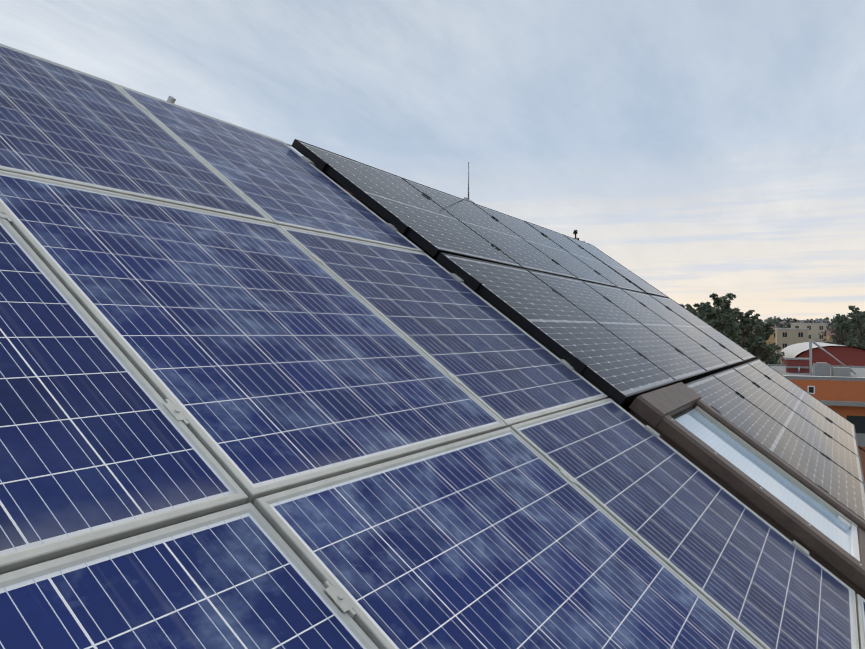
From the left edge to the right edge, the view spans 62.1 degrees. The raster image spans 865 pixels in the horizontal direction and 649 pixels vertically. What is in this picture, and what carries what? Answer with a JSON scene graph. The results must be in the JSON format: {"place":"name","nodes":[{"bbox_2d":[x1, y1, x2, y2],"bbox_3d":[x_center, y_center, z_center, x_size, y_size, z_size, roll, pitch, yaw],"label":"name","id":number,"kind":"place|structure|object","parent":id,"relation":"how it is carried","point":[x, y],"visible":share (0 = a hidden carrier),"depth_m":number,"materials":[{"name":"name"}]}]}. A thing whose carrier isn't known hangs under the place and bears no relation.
{"place":"outdoors","nodes":[
{"label":"outdoors","id":0,"kind":"place"},
{"bbox_2d":[0,0,864,321],"label":"sky","id":1,"kind":"structure","parent":0,"point":[705,148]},
{"bbox_2d":[314,158,832,492],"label":"clamps","id":2,"kind":"object","parent":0,"point":[577,364],"visible":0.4,"depth_m":3.35,"materials":[{"name":"black metal"}]},
{"bbox_2d":[629,382,864,598],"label":"roof window","id":3,"kind":"structure","parent":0,"point":[826,530],"depth_m":2.93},
{"bbox_2d":[685,375,864,519],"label":"solar panel","id":4,"kind":"object","parent":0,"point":[840,484],"visible":0.76,"depth_m":3.90,"materials":[{"name":"grey glass"}]},
{"bbox_2d":[712,368,864,483],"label":"solar panel","id":5,"kind":"object","parent":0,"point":[821,441],"visible":0.78,"depth_m":4.81,"materials":[{"name":"grey glass"}]},
{"bbox_2d":[733,363,859,456],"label":"solar panel","id":6,"kind":"object","parent":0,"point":[802,408],"visible":0.78,"depth_m":5.72,"materials":[{"name":"grey glass"}]},
{"bbox_2d":[748,359,855,437],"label":"solar panel","id":7,"kind":"object","parent":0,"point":[817,405],"visible":0.78,"depth_m":6.63,"materials":[{"name":"grey glass"}]},
{"bbox_2d":[767,364,864,449],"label":"orange building","id":8,"kind":"structure","parent":0,"point":[844,397],"depth_m":52.60,"materials":[{"name":"paint"}]},
{"bbox_2d":[784,339,855,376],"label":"roof plant","id":9,"kind":"object","parent":8,"relation":"on","point":[798,365],"visible":1,"depth_m":58.27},
{"bbox_2d":[781,342,864,365],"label":"red hall","id":10,"kind":"structure","parent":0,"point":[849,356],"depth_m":91.08,"materials":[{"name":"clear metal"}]},
{"bbox_2d":[855,594,864,648],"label":"blue solar panel","id":11,"kind":"object","parent":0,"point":[860,605],"visible":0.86,"depth_m":2.23,"materials":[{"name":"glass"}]},
{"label":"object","id":12,"kind":"object","parent":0,"visible":0},
{"bbox_2d":[167,96,473,202],"bbox_3d":[-0.760,-1.092,3.814,0.110,0.398,10.200,0,-1,29],"label":"lightning rod","id":13,"kind":"object","parent":12,"relation":"on","point":[171,99],"visible":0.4,"depth_m":5.59,"materials":[{"name":"metal"}]},
{"bbox_2d":[339,185,864,481],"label":"roof tiles","id":14,"kind":"object","parent":12,"relation":"attached to","point":[625,406],"depth_m":4.07,"materials":[{"name":"black"}]},
{"bbox_2d":[0,102,808,618],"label":"panel clamps","id":15,"kind":"object","parent":14,"relation":"on","point":[336,596],"visible":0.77,"depth_m":1.45,"materials":[{"name":"silver metal"}]},
{"bbox_2d":[0,217,247,574],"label":"blue solar panel","id":16,"kind":"object","parent":15,"relation":"in","point":[100,445],"visible":0.91,"depth_m":1.06,"materials":[{"name":"glass"}]},
{"bbox_2d":[0,43,273,223],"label":"blue solar panel","id":17,"kind":"object","parent":15,"relation":"in","point":[62,123],"visible":0.88,"depth_m":2.21,"materials":[{"name":"glass"}]},
{"bbox_2d":[0,503,378,648],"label":"blue solar panel","id":18,"kind":"object","parent":15,"relation":"in","point":[241,577],"visible":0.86,"depth_m":0.90,"materials":[{"name":"glass"}]},
{"bbox_2d":[0,170,506,503],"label":"blue solar panel","id":19,"kind":"object","parent":15,"relation":"in","point":[266,358],"visible":0.9,"depth_m":1.59,"materials":[{"name":"glass"}]},
{"bbox_2d":[114,83,423,252],"bbox_3d":[-0.659,-0.626,3.062,1.042,0.047,0.992,40,18,24],"label":"blue solar panel","id":20,"kind":"object","parent":15,"relation":"in","point":[279,182],"visible":0.83,"depth_m":2.96,"materials":[{"name":"glass"}]},
{"bbox_2d":[291,139,522,267],"bbox_3d":[-0.100,-0.625,3.926,1.042,0.049,1.022,40,18,24],"label":"solar panel","id":21,"kind":"object","parent":15,"relation":"in","point":[435,229],"visible":0.94,"depth_m":3.75,"materials":[{"name":"grey glass"}]},
{"bbox_2d":[277,225,607,427],"bbox_3d":[0.077,-0.007,2.640,1.042,0.044,0.992,40,18,24],"label":"blue solar panel","id":22,"kind":"object","parent":15,"relation":"in","point":[508,372],"visible":0.87,"depth_m":2.52,"materials":[{"name":"glass"}]},
{"bbox_2d":[401,177,578,279],"bbox_3d":[0.406,-0.614,4.824,1.042,0.047,1.022,40,18,24],"label":"solar panel","id":23,"kind":"object","parent":15,"relation":"in","point":[518,249],"visible":0.85,"depth_m":4.76,"materials":[{"name":"grey glass"}]},
{"bbox_2d":[252,427,763,648],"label":"blue solar panel","id":24,"kind":"object","parent":15,"relation":"in","point":[507,538],"visible":0.88,"depth_m":1.36,"materials":[{"name":"glass"}]},
{"bbox_2d":[474,203,617,287],"bbox_3d":[0.912,-0.604,5.721,1.042,0.046,1.022,40,18,24],"label":"solar panel","id":25,"kind":"object","parent":15,"relation":"in","point":[560,255],"visible":0.74,"depth_m":5.68,"materials":[{"name":"grey glass"}]},
{"bbox_2d":[436,253,676,404],"bbox_3d":[0.643,0.000,3.501,1.042,0.046,1.022,40,18,24],"label":"solar panel","id":26,"kind":"object","parent":15,"relation":"in","point":[619,371],"visible":0.94,"depth_m":3.32,"materials":[{"name":"grey glass"}]},
{"bbox_2d":[525,221,646,293],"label":"solar panel","id":27,"kind":"object","parent":15,"relation":"in","point":[591,261],"visible":0.78,"depth_m":6.59,"materials":[{"name":"grey glass"}]},
{"bbox_2d":[563,234,668,297],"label":"solar panel","id":28,"kind":"object","parent":15,"relation":"in","point":[635,279],"visible":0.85,"depth_m":7.47,"materials":[{"name":"grey glass"}]},
{"bbox_2d":[527,269,707,383],"bbox_3d":[1.150,0.009,4.397,1.042,0.044,1.022,40,18,24],"label":"solar panel","id":29,"kind":"object","parent":15,"relation":"in","point":[651,346],"visible":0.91,"depth_m":4.33,"materials":[{"name":"grey glass"}]},
{"bbox_2d":[583,281,728,376],"bbox_3d":[1.656,0.018,5.294,1.042,0.044,1.022,40,18,24],"label":"solar panel","id":30,"kind":"object","parent":15,"relation":"in","point":[684,343],"visible":0.85,"depth_m":5.24,"materials":[{"name":"grey glass"}]},
{"bbox_2d":[622,289,743,368],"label":"solar panel","id":31,"kind":"object","parent":15,"relation":"in","point":[710,344],"visible":0.78,"depth_m":6.16,"materials":[{"name":"grey glass"}]},
{"bbox_2d":[510,398,858,648],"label":"blue solar panel","id":32,"kind":"object","parent":15,"relation":"in","point":[760,581],"visible":0.95,"depth_m":2.12,"materials":[{"name":"glass"}]},
{"bbox_2d":[649,294,755,363],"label":"solar panel","id":33,"kind":"object","parent":15,"relation":"in","point":[739,351],"visible":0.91,"depth_m":7.05,"materials":[{"name":"grey glass"}]},
{"label":"ground","id":34,"kind":"structure","parent":0,"visible":0},
{"bbox_2d":[685,304,706,320],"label":"pine tree","id":35,"kind":"object","parent":34,"relation":"on","point":[688,306],"visible":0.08,"depth_m":86.17,"materials":[{"name":"green plant"}]},
{"bbox_2d":[688,308,706,322],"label":"pine tree","id":36,"kind":"object","parent":34,"relation":"on","point":[694,310],"visible":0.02,"depth_m":69.39,"materials":[{"name":"green plant"}]},
{"bbox_2d":[693,301,717,329],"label":"pine tree","id":37,"kind":"object","parent":34,"relation":"on","point":[703,308],"visible":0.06,"depth_m":92.40,"materials":[{"name":"green plant"}]},
{"bbox_2d":[686,306,729,338],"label":"pine tree","id":38,"kind":"object","parent":34,"relation":"on","point":[710,314],"visible":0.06,"depth_m":74.05,"materials":[{"name":"green plant"}]},
{"bbox_2d":[700,293,764,362],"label":"pine tree","id":39,"kind":"object","parent":34,"relation":"on","point":[720,321],"visible":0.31,"depth_m":80.67,"materials":[{"name":"green plant"}]},
{"bbox_2d":[722,308,745,342],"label":"pine tree","id":40,"kind":"object","parent":34,"relation":"on","point":[729,323],"visible":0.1,"depth_m":103.13,"materials":[{"name":"green plant"}]},
{"bbox_2d":[725,307,775,363],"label":"pine tree","id":41,"kind":"object","parent":34,"relation":"on","point":[756,345],"visible":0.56,"depth_m":86.76,"materials":[{"name":"green plant"}]},
{"bbox_2d":[745,313,782,363],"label":"pine tree","id":42,"kind":"object","parent":34,"relation":"on","point":[756,315],"visible":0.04,"depth_m":113.69,"materials":[{"name":"green plant"}]},
{"bbox_2d":[752,322,776,361],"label":"building","id":43,"kind":"structure","parent":34,"relation":"on","point":[771,339],"depth_m":248.86,"materials":[{"name":"paint"}]},
{"bbox_2d":[745,319,785,364],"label":"pine tree","id":44,"kind":"object","parent":34,"relation":"on","point":[766,329],"visible":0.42,"depth_m":99.97,"materials":[{"name":"green plant"}]},
{"bbox_2d":[771,317,779,327],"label":"pine tree","id":45,"kind":"object","parent":34,"relation":"on","point":[777,323],"visible":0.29,"depth_m":292.20,"materials":[{"name":"green plant"}]},
{"bbox_2d":[779,317,793,327],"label":"pine tree","id":46,"kind":"object","parent":34,"relation":"on","point":[788,324],"visible":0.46,"depth_m":367.92,"materials":[{"name":"green plant"}]},
{"bbox_2d":[775,328,808,363],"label":"building","id":47,"kind":"structure","parent":34,"relation":"on","point":[785,337],"depth_m":223.79,"materials":[{"name":"paint"}]},
{"bbox_2d":[791,323,829,342],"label":"building","id":48,"kind":"structure","parent":34,"relation":"on","point":[815,329],"depth_m":264.56,"materials":[{"name":"paint"}]},
{"bbox_2d":[798,319,828,322],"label":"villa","id":49,"kind":"object","parent":34,"relation":"on","point":[802,321],"depth_m":400.98,"materials":[{"name":"concrete"}]},
{"bbox_2d":[823,319,837,340],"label":"pine tree","id":50,"kind":"object","parent":34,"relation":"on","point":[833,322],"visible":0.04,"depth_m":259.02,"materials":[{"name":"green plant"}]},
{"bbox_2d":[824,329,836,342],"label":"building","id":51,"kind":"structure","parent":34,"relation":"on","point":[827,334],"depth_m":245.69,"materials":[{"name":"paint"}]},
{"bbox_2d":[825,318,853,344],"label":"pine tree","id":52,"kind":"object","parent":34,"relation":"on","point":[835,320],"visible":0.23,"depth_m":168.53,"materials":[{"name":"green plant"}]},
{"bbox_2d":[826,314,857,346],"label":"pine tree","id":53,"kind":"object","parent":34,"relation":"on","point":[841,319],"visible":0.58,"depth_m":147.12,"materials":[{"name":"green plant"}]},
{"bbox_2d":[842,305,864,343],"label":"pine tree","id":54,"kind":"object","parent":34,"relation":"on","point":[852,307],"visible":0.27,"depth_m":166.47,"materials":[{"name":"green plant"}]},
{"bbox_2d":[848,311,864,348],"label":"pine tree","id":55,"kind":"object","parent":34,"relation":"on","point":[855,316],"visible":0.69,"depth_m":159.17,"materials":[{"name":"green plant"}]}
]}

